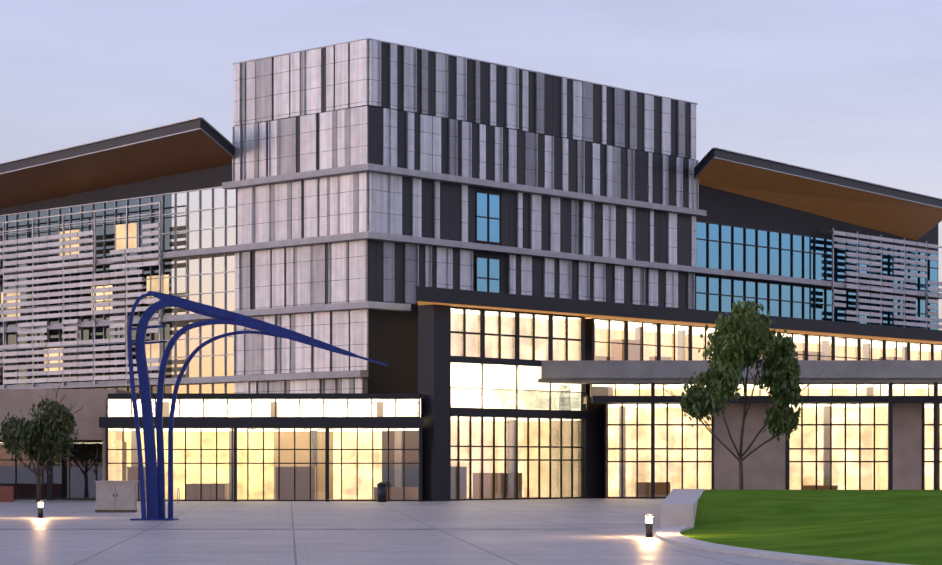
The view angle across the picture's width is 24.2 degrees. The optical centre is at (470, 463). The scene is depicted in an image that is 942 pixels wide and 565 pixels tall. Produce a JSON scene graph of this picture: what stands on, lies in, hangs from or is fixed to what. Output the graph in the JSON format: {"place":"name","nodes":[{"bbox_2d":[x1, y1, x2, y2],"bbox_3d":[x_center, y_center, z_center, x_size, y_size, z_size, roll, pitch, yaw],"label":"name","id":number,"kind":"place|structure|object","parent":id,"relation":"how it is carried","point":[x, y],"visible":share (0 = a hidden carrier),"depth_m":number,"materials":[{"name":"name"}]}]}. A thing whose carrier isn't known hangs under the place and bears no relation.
{"place":"outdoors","nodes":[
{"label":"outdoors","id":0,"kind":"place"},
{"bbox_2d":[0,498,822,564],"bbox_3d":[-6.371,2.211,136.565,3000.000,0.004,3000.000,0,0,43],"label":"plaza ground","id":1,"kind":"structure","parent":0,"point":[589,531],"depth_m":68.07,"materials":[{"name":"grey concrete"}]},
{"bbox_2d":[37,501,43,517],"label":"bollard light","id":2,"kind":"object","parent":1,"relation":"on","point":[40,509],"visible":1,"depth_m":88.33,"materials":[{"name":"grey metal"}]},
{"bbox_2d":[0,382,83,501],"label":"tree","id":3,"kind":"object","parent":1,"relation":"on","point":[47,438],"visible":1,"depth_m":124.94,"materials":[{"name":"green plant"}]},
{"bbox_2d":[0,389,130,501],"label":"side block","id":4,"kind":"structure","parent":1,"relation":"on","point":[77,475],"depth_m":132.81,"materials":[{"name":"grey"}]},
{"bbox_2d":[94,481,138,511],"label":"service cabinet","id":5,"kind":"object","parent":1,"relation":"on","point":[116,496],"visible":1,"depth_m":98.44,"materials":[{"name":"grey metal"}]},
{"bbox_2d":[0,164,235,392],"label":"wing","id":6,"kind":"structure","parent":1,"relation":"on","point":[198,209],"depth_m":151.27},
{"bbox_2d":[0,202,161,387],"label":"sunscreen louvers","id":7,"kind":"object","parent":6,"relation":"attached to","point":[63,293],"visible":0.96,"depth_m":155.57,"materials":[{"name":"metal"}]},
{"bbox_2d":[0,119,234,208],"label":"wing roof","id":8,"kind":"structure","parent":6,"relation":"on","point":[195,150],"depth_m":149.87,"materials":[{"name":"brown wood"}]},
{"bbox_2d":[0,117,235,173],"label":"roof edge","id":9,"kind":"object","parent":8,"relation":"attached to","point":[219,133],"depth_m":145.65,"materials":[{"name":"grey metal"}]},
{"bbox_2d":[145,488,179,503],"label":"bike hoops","id":10,"kind":"object","parent":1,"relation":"on","point":[177,495],"visible":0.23,"depth_m":120.21,"materials":[{"name":"metal"}]},
{"bbox_2d":[128,291,386,519],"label":"blue sculpture","id":11,"kind":"object","parent":1,"relation":"on","point":[154,503],"visible":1,"depth_m":85.23,"materials":[{"name":"paint"}]},
{"bbox_2d":[99,393,422,501],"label":"entrance block","id":12,"kind":"structure","parent":1,"relation":"on","point":[236,447],"depth_m":128.07,"materials":[{"name":"yellow glass"}]},
{"bbox_2d":[377,482,386,501],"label":"litter bin","id":13,"kind":"object","parent":1,"relation":"on","point":[382,491],"visible":1,"depth_m":124.59,"materials":[{"name":"grey metal"}]},
{"bbox_2d":[0,38,941,392],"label":"tower","id":14,"kind":"structure","parent":1,"relation":"on","point":[374,182],"depth_m":142.91,"materials":[{"name":"grey metal"}]},
{"bbox_2d":[645,514,652,536],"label":"bollard light","id":15,"kind":"object","parent":1,"relation":"on","point":[649,525],"visible":1,"depth_m":65.62,"materials":[{"name":"grey metal"}]},
{"bbox_2d":[382,286,941,500],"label":"podium","id":16,"kind":"object","parent":1,"relation":"on","point":[508,426],"visible":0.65,"depth_m":135.37,"materials":[{"name":"yellow glass"}]},
{"bbox_2d":[538,360,941,498],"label":"ground-floor storefront","id":17,"kind":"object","parent":1,"relation":"on","point":[869,425],"depth_m":137.10,"materials":[{"name":"grey"}]},
{"bbox_2d":[656,299,824,488],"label":"tree","id":18,"kind":"object","parent":1,"relation":"on","point":[741,339],"visible":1,"depth_m":118.82,"materials":[{"name":"green plant"}]},
{"bbox_2d":[656,489,910,564],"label":"lawn kerb","id":19,"kind":"structure","parent":1,"relation":"on","point":[678,508],"depth_m":62.38,"materials":[{"name":"grey concrete"}]},
{"bbox_2d":[681,489,941,564],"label":"lawn","id":20,"kind":"structure","parent":1,"relation":"on","point":[898,526],"depth_m":70.32,"materials":[{"name":"green plant"}]},
{"bbox_2d":[696,184,938,329],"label":"wing","id":21,"kind":"structure","parent":1,"relation":"on","point":[737,232],"depth_m":169.87,"materials":[{"name":"blue glass"}]},
{"bbox_2d":[695,149,941,240],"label":"wing roof","id":22,"kind":"structure","parent":21,"relation":"on","point":[901,218],"depth_m":170.47,"materials":[{"name":"brown wood"}]},
{"bbox_2d":[694,147,941,237],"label":"roof edge","id":23,"kind":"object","parent":22,"relation":"attached to","point":[704,157],"depth_m":166.05,"materials":[{"name":"grey metal"}]},
{"bbox_2d":[821,228,941,328],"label":"sunscreen louvers","id":24,"kind":"object","parent":21,"relation":"attached to","point":[857,242],"visible":0.88,"depth_m":178.15,"materials":[{"name":"metal"}]},
{"bbox_2d":[0,0,941,329],"label":"sky","id":25,"kind":"structure","parent":0,"point":[846,88],"materials":[{"name":"blue"}]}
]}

